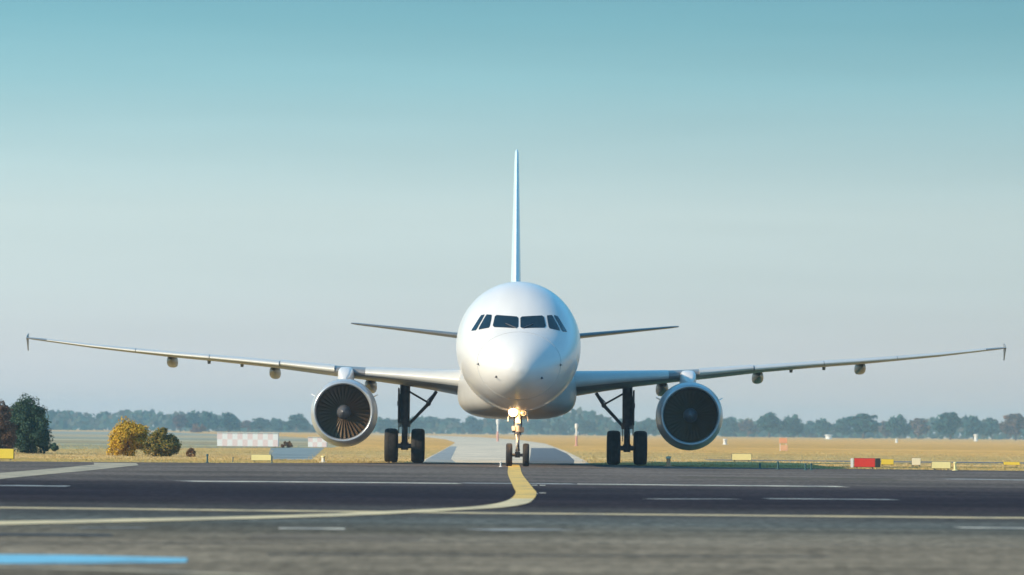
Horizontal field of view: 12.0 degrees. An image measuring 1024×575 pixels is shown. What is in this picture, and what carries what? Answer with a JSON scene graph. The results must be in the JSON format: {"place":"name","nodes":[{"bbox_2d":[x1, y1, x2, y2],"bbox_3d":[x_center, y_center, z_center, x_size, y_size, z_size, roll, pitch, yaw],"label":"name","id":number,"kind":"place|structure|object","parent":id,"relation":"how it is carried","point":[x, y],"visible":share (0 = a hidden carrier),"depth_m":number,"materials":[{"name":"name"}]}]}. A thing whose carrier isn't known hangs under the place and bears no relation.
{"place":"outdoors","nodes":[
{"label":"outdoors","id":0,"kind":"place"},
{"bbox_2d":[16,431,337,448],"bbox_3d":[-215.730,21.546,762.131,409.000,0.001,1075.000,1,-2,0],"label":"meadow","id":1,"kind":"structure","parent":0,"point":[73,438],"depth_m":445.13,"materials":[{"name":"plant"}]},
{"bbox_2d":[217,432,278,446],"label":"chequered hut","id":2,"kind":"object","parent":1,"relation":"on","point":[249,439],"visible":0.86,"depth_m":304.50,"materials":[{"name":"metal"}]},
{"bbox_2d":[281,441,292,447],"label":"shrub","id":3,"kind":"object","parent":1,"relation":"on","point":[288,444],"visible":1,"depth_m":289.72,"materials":[{"name":"brown plant"}]},
{"bbox_2d":[308,437,326,446],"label":"chequered hut","id":4,"kind":"object","parent":1,"relation":"on","point":[316,442],"visible":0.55,"depth_m":305.66,"materials":[{"name":"metal"}]},
{"bbox_2d":[0,461,1023,574],"bbox_3d":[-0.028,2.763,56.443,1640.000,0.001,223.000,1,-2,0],"label":"runway","id":5,"kind":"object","parent":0,"point":[456,543],"visible":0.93,"depth_m":59.69,"materials":[{"name":"grey asphalt"}]},
{"bbox_2d":[0,485,64,486],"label":"faded line","id":6,"kind":"object","parent":5,"relation":"on","point":[28,485],"visible":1,"depth_m":89.62,"materials":[{"name":"white paint"}]},
{"bbox_2d":[0,533,112,535],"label":"tar seam","id":7,"kind":"object","parent":5,"relation":"on","point":[63,534],"visible":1,"depth_m":48.91,"materials":[{"name":"black asphalt"}]},
{"bbox_2d":[0,463,137,478],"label":"concrete edge strip","id":8,"kind":"object","parent":5,"relation":"on","point":[96,466],"visible":1,"depth_m":122.16,"materials":[{"name":"grey concrete"}]},
{"bbox_2d":[0,554,186,562],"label":"blue line","id":9,"kind":"object","parent":5,"relation":"on","point":[9,558],"visible":1,"depth_m":39.89,"materials":[{"name":"paint"}]},
{"bbox_2d":[75,527,140,527],"bbox_3d":[-4.322,2.599,52.548,0.776,0.001,0.300,1,-2,-27],"label":"lane dash","id":10,"kind":"object","parent":5,"relation":"on","point":[107,527],"visible":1,"depth_m":52.66,"materials":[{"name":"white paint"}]},
{"bbox_2d":[0,565,253,574],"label":"faded line","id":11,"kind":"object","parent":5,"relation":"on","point":[183,572],"visible":1,"depth_m":36.91,"materials":[{"name":"grey paint"}]},
{"bbox_2d":[0,498,532,524],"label":"worn taxi line","id":12,"kind":"object","parent":5,"relation":"on","point":[514,502],"visible":1,"depth_m":60.05,"materials":[{"name":"yellow paint"}]},
{"bbox_2d":[278,527,344,528],"bbox_3d":[-2.195,2.642,53.277,0.738,0.001,0.765,1,-2,0],"label":"runway marking","id":13,"kind":"object","parent":5,"relation":"on","point":[308,528],"visible":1,"depth_m":53.25,"materials":[{"name":"white paint"}]},
{"bbox_2d":[192,481,460,483],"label":"runway edge line","id":14,"kind":"object","parent":5,"relation":"on","point":[322,482],"visible":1,"depth_m":100.55,"materials":[{"name":"white paint"}]},
{"bbox_2d":[0,507,1023,518],"bbox_3d":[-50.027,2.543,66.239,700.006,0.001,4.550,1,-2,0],"label":"holding line","id":15,"kind":"object","parent":5,"relation":"on","point":[514,513],"visible":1,"depth_m":64.74,"materials":[{"name":"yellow paint"}]},
{"bbox_2d":[26,150,1005,465],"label":"airliner","id":16,"kind":"object","parent":5,"relation":"on","point":[518,346],"visible":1,"depth_m":159.65,"materials":[{"name":"white paint"}]},
{"bbox_2d":[474,529,562,529],"bbox_3d":[0.082,2.681,53.808,1.091,0.001,0.600,2,-2,-35],"label":"lane dash","id":17,"kind":"object","parent":5,"relation":"on","point":[518,529],"visible":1,"depth_m":53.82,"materials":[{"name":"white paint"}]},
{"bbox_2d":[508,465,535,498],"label":"taxi centre line","id":18,"kind":"object","parent":5,"relation":"on","point":[523,487],"visible":0.98,"depth_m":99.60,"materials":[{"name":"yellow paint"}]},
{"bbox_2d":[488,483,560,483],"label":"faded line","id":19,"kind":"object","parent":5,"relation":"on","point":[529,483],"visible":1,"depth_m":102.09,"materials":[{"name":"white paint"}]},
{"bbox_2d":[345,554,829,556],"bbox_3d":[0.355,2.354,42.697,5.092,0.001,0.239,1,-2,-12],"label":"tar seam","id":20,"kind":"object","parent":5,"relation":"on","point":[556,555],"visible":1,"depth_m":42.66,"materials":[{"name":"black asphalt"}]},
{"bbox_2d":[666,456,670,465],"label":"edge light","id":21,"kind":"object","parent":5,"relation":"on","point":[668,458],"visible":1,"depth_m":159.84,"materials":[{"name":"grey metal"}]},
{"bbox_2d":[577,483,842,486],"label":"runway edge line","id":22,"kind":"object","parent":5,"relation":"on","point":[712,485],"visible":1,"depth_m":102.07,"materials":[{"name":"white paint"}]},
{"bbox_2d":[765,498,893,499],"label":"faded line","id":23,"kind":"object","parent":5,"relation":"on","point":[846,499],"visible":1,"depth_m":82.10,"materials":[{"name":"white paint"}]},
{"bbox_2d":[969,479,1010,479],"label":"faded line","id":24,"kind":"object","parent":5,"relation":"on","point":[989,479],"visible":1,"depth_m":122.65,"materials":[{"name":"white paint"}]},
{"bbox_2d":[958,527,1023,528],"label":"runway marking","id":25,"kind":"object","parent":5,"relation":"on","point":[996,527],"visible":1,"depth_m":57.78,"materials":[{"name":"white paint"}]},
{"bbox_2d":[0,0,1023,438],"label":"sky","id":26,"kind":"structure","parent":0,"point":[766,182],"materials":[{"name":"blue"}]},
{"bbox_2d":[0,429,1023,470],"bbox_3d":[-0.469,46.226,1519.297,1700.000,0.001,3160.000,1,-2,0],"label":"ground","id":27,"kind":"structure","parent":0,"point":[859,446],"depth_m":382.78,"materials":[{"name":"yellow plant"}]},
{"bbox_2d":[0,448,13,459],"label":"guidance sign","id":28,"kind":"object","parent":27,"relation":"on","point":[6,453],"visible":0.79,"depth_m":154.89,"materials":[{"name":"yellow metal"}]},
{"bbox_2d":[0,400,17,447],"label":"broad tree","id":29,"kind":"object","parent":27,"relation":"on","point":[8,434],"visible":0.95,"depth_m":195.70,"materials":[{"name":"brown plant"}]},
{"bbox_2d":[9,392,53,453],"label":"broad tree","id":30,"kind":"object","parent":27,"relation":"on","point":[32,431],"visible":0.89,"depth_m":199.39,"materials":[{"name":"green plant"}]},
{"bbox_2d":[49,443,58,451],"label":"shrub","id":31,"kind":"object","parent":27,"relation":"on","point":[54,447],"visible":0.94,"depth_m":214.78,"materials":[{"name":"green plant"}]},
{"bbox_2d":[106,416,150,455],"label":"autumn bush","id":32,"kind":"object","parent":27,"relation":"on","point":[127,437],"visible":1,"depth_m":187.60,"materials":[{"name":"yellow plant"}]},
{"bbox_2d":[142,427,181,456],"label":"autumn bush","id":33,"kind":"object","parent":27,"relation":"on","point":[161,442],"visible":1,"depth_m":186.56,"materials":[{"name":"green plant"}]},
{"bbox_2d":[172,414,188,431],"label":"tree","id":34,"kind":"object","parent":27,"relation":"on","point":[180,421],"visible":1,"depth_m":1598.42,"materials":[{"name":"green plant"}]},
{"bbox_2d":[186,448,195,456],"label":"shrub","id":35,"kind":"object","parent":27,"relation":"on","point":[192,451],"visible":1,"depth_m":185.84,"materials":[{"name":"brown plant"}]},
{"bbox_2d":[185,413,200,428],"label":"tree","id":36,"kind":"object","parent":27,"relation":"on","point":[193,418],"visible":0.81,"depth_m":1647.39,"materials":[{"name":"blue plant"}]},
{"bbox_2d":[190,424,206,432],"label":"hedge","id":37,"kind":"object","parent":27,"relation":"on","point":[200,429],"visible":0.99,"depth_m":1378.24,"materials":[{"name":"grey plant"}]},
{"bbox_2d":[198,411,219,431],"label":"tree","id":38,"kind":"object","parent":27,"relation":"on","point":[208,420],"visible":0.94,"depth_m":1597.80,"materials":[{"name":"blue plant"}]},
{"bbox_2d":[217,412,240,431],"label":"tree","id":39,"kind":"object","parent":27,"relation":"on","point":[228,421],"visible":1,"depth_m":1497.71,"materials":[{"name":"blue plant"}]},
{"bbox_2d":[240,420,256,431],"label":"tree","id":40,"kind":"object","parent":27,"relation":"on","point":[244,423],"visible":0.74,"depth_m":1747.79,"materials":[{"name":"green plant"}]},
{"bbox_2d":[249,417,269,431],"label":"tree","id":41,"kind":"object","parent":27,"relation":"on","point":[260,423],"visible":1,"depth_m":1697.81,"materials":[{"name":"blue plant"}]},
{"bbox_2d":[251,454,271,461],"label":"guidance sign","id":42,"kind":"object","parent":27,"relation":"on","point":[261,457],"visible":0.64,"depth_m":162.89,"materials":[{"name":"yellow metal"}]},
{"bbox_2d":[265,418,283,431],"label":"tree","id":43,"kind":"object","parent":27,"relation":"on","point":[275,424],"visible":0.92,"depth_m":1747.75,"materials":[{"name":"green plant"}]},
{"bbox_2d":[269,447,322,459],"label":"side taxiway","id":44,"kind":"structure","parent":27,"relation":"on","point":[291,453],"depth_m":222.43,"materials":[{"name":"grey asphalt"}]},
{"bbox_2d":[282,413,309,432],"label":"tree","id":45,"kind":"object","parent":27,"relation":"on","point":[299,421],"visible":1,"depth_m":1648.31,"materials":[{"name":"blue plant"}]},
{"bbox_2d":[373,418,396,432],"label":"tree","id":46,"kind":"object","parent":27,"relation":"on","point":[384,424],"visible":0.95,"depth_m":1798.01,"materials":[{"name":"green plant"}]},
{"bbox_2d":[408,416,426,430],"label":"tree","id":47,"kind":"object","parent":27,"relation":"on","point":[417,423],"visible":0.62,"depth_m":1846.82,"materials":[{"name":"green plant"}]},
{"bbox_2d":[423,416,443,433],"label":"tree","id":48,"kind":"object","parent":27,"relation":"on","point":[429,419],"visible":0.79,"depth_m":1887.30,"materials":[{"name":"green plant"}]},
{"bbox_2d":[444,417,461,429],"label":"tree","id":49,"kind":"object","parent":27,"relation":"on","point":[448,419],"visible":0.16,"depth_m":1928.06,"materials":[{"name":"green plant"}]},
{"bbox_2d":[459,415,483,433],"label":"tree","id":50,"kind":"object","parent":27,"relation":"on","point":[473,424],"visible":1,"depth_m":1847.44,"materials":[{"name":"green plant"}]},
{"bbox_2d":[374,434,588,463],"bbox_3d":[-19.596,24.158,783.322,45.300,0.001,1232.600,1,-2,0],"label":"taxiway","id":51,"kind":"structure","parent":27,"relation":"on","point":[478,450],"depth_m":292.93,"materials":[{"name":"concrete"}]},
{"bbox_2d":[424,446,456,461],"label":"taxiway shoulder strip","id":52,"kind":"object","parent":51,"relation":"on","point":[445,455],"visible":0.9,"depth_m":206.53,"materials":[{"name":"grey concrete"}]},
{"bbox_2d":[496,419,499,440],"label":"marker mast","id":53,"kind":"object","parent":51,"relation":"on","point":[497,421],"visible":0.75,"depth_m":543.87,"materials":[{"name":"white metal"}]},
{"bbox_2d":[529,448,573,463],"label":"taxiway asphalt strip","id":54,"kind":"object","parent":51,"relation":"attached to","point":[545,455],"visible":0.86,"depth_m":215.07,"materials":[{"name":"grey asphalt"}]},
{"bbox_2d":[482,418,501,433],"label":"tree","id":55,"kind":"object","parent":27,"relation":"on","point":[495,424],"visible":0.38,"depth_m":1888.25,"materials":[{"name":"green plant"}]},
{"bbox_2d":[4,406,1023,439],"bbox_3d":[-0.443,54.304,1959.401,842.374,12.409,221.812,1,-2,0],"label":"distant woods","id":56,"kind":"object","parent":27,"relation":"on","point":[65,420],"visible":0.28,"depth_m":1877.39,"materials":[{"name":"green plant"}]},
{"bbox_2d":[526,419,545,434],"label":"tree","id":57,"kind":"object","parent":27,"relation":"on","point":[534,425],"visible":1,"depth_m":1846.63,"materials":[{"name":"green plant"}]},
{"bbox_2d":[545,417,570,434],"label":"tree","id":58,"kind":"object","parent":27,"relation":"on","point":[560,427],"visible":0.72,"depth_m":1887.16,"materials":[{"name":"green plant"}]},
{"bbox_2d":[574,423,578,445],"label":"marker mast","id":59,"kind":"object","parent":27,"relation":"on","point":[576,425],"visible":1,"depth_m":394.49,"materials":[{"name":"white metal"}]},
{"bbox_2d":[568,417,595,434],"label":"tree","id":60,"kind":"object","parent":27,"relation":"on","point":[585,425],"visible":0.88,"depth_m":1847.73,"materials":[{"name":"green plant"}]},
{"bbox_2d":[594,418,610,435],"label":"tree","id":61,"kind":"object","parent":27,"relation":"on","point":[604,425],"visible":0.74,"depth_m":1888.00,"materials":[{"name":"green plant"}]},
{"bbox_2d":[610,418,623,434],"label":"tree","id":62,"kind":"object","parent":27,"relation":"on","point":[616,426],"visible":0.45,"depth_m":1847.71,"materials":[{"name":"green plant"}]},
{"bbox_2d":[634,417,657,435],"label":"tree","id":63,"kind":"object","parent":27,"relation":"on","point":[649,425],"visible":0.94,"depth_m":1797.89,"materials":[{"name":"green plant"}]},
{"bbox_2d":[719,416,739,436],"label":"tree","id":64,"kind":"object","parent":27,"relation":"on","point":[729,426],"visible":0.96,"depth_m":1847.90,"materials":[{"name":"green plant"}]},
{"bbox_2d":[732,454,751,461],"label":"guidance sign","id":65,"kind":"object","parent":27,"relation":"on","point":[748,457],"visible":0.98,"depth_m":192.88,"materials":[{"name":"yellow metal"}]},
{"bbox_2d":[738,419,760,436],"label":"tree","id":66,"kind":"object","parent":27,"relation":"on","point":[749,426],"visible":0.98,"depth_m":1797.72,"materials":[{"name":"green plant"}]},
{"bbox_2d":[756,412,785,437],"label":"tree","id":67,"kind":"object","parent":27,"relation":"on","point":[770,422],"visible":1,"depth_m":1597.17,"materials":[{"name":"green plant"}]},
{"bbox_2d":[779,438,787,450],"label":"marker board","id":68,"kind":"object","parent":27,"relation":"on","point":[783,447],"visible":0.9,"depth_m":317.82,"materials":[{"name":"orange paint"}]},
{"bbox_2d":[781,414,803,437],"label":"tree","id":69,"kind":"object","parent":27,"relation":"on","point":[793,426],"visible":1,"depth_m":1598.09,"materials":[{"name":"green plant"}]},
{"bbox_2d":[803,420,816,437],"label":"tree","id":70,"kind":"object","parent":27,"relation":"on","point":[808,429],"visible":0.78,"depth_m":1848.24,"materials":[{"name":"green plant"}]},
{"bbox_2d":[812,418,834,437],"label":"tree","id":71,"kind":"object","parent":27,"relation":"on","point":[823,426],"visible":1,"depth_m":1697.52,"materials":[{"name":"green plant"}]},
{"bbox_2d":[832,417,853,437],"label":"tree","id":72,"kind":"object","parent":27,"relation":"on","point":[841,425],"visible":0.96,"depth_m":1697.77,"materials":[{"name":"green plant"}]},
{"bbox_2d":[844,413,881,438],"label":"tree","id":73,"kind":"object","parent":27,"relation":"on","point":[867,422],"visible":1,"depth_m":1548.14,"materials":[{"name":"green plant"}]},
{"bbox_2d":[704,459,1023,463],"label":"cross taxiway","id":74,"kind":"structure","parent":27,"relation":"on","point":[853,461],"depth_m":203.33,"materials":[{"name":"grey asphalt"}]},
{"bbox_2d":[851,458,879,468],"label":"guidance sign","id":75,"kind":"object","parent":27,"relation":"on","point":[867,462],"visible":0.97,"depth_m":157.89,"materials":[{"name":"red metal"}]},
{"bbox_2d":[878,421,890,438],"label":"tree","id":76,"kind":"object","parent":27,"relation":"on","point":[882,429],"visible":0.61,"depth_m":1748.48,"materials":[{"name":"green plant"}]},
{"bbox_2d":[881,459,893,464],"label":"guidance sign","id":77,"kind":"object","parent":27,"relation":"on","point":[887,461],"visible":0.93,"depth_m":175.88,"materials":[{"name":"yellow metal"}]},
{"bbox_2d":[885,414,911,438],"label":"tree","id":78,"kind":"object","parent":27,"relation":"on","point":[896,426],"visible":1,"depth_m":1598.15,"materials":[{"name":"green plant"}]},
{"bbox_2d":[912,458,920,466],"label":"guidance sign","id":79,"kind":"object","parent":27,"relation":"on","point":[916,461],"visible":0.87,"depth_m":171.88,"materials":[{"name":"beige metal"}]},
{"bbox_2d":[910,418,930,438],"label":"tree","id":80,"kind":"object","parent":27,"relation":"on","point":[920,426],"visible":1,"depth_m":1648.02,"materials":[{"name":"green plant"}]},
{"bbox_2d":[932,461,950,469],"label":"guidance sign","id":81,"kind":"object","parent":27,"relation":"on","point":[941,465],"visible":0.98,"depth_m":156.89,"materials":[{"name":"yellow metal"}]},
{"bbox_2d":[931,412,962,439],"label":"tree","id":82,"kind":"object","parent":27,"relation":"on","point":[950,423],"visible":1,"depth_m":1497.49,"materials":[{"name":"green plant"}]},
{"bbox_2d":[962,415,987,439],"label":"tree","id":83,"kind":"object","parent":27,"relation":"on","point":[972,425],"visible":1,"depth_m":1597.38,"materials":[{"name":"green plant"}]},
{"bbox_2d":[979,417,1001,439],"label":"tree","id":84,"kind":"object","parent":27,"relation":"on","point":[992,428],"visible":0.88,"depth_m":1647.79,"materials":[{"name":"green plant"}]},
{"bbox_2d":[1003,462,1019,465],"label":"guidance sign","id":85,"kind":"object","parent":27,"relation":"on","point":[1011,463],"visible":0.86,"depth_m":183.88,"materials":[{"name":"yellow metal"}]},
{"bbox_2d":[999,413,1023,439],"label":"tree","id":86,"kind":"object","parent":27,"relation":"on","point":[1012,424],"visible":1,"depth_m":1547.53,"materials":[{"name":"green plant"}]}
]}

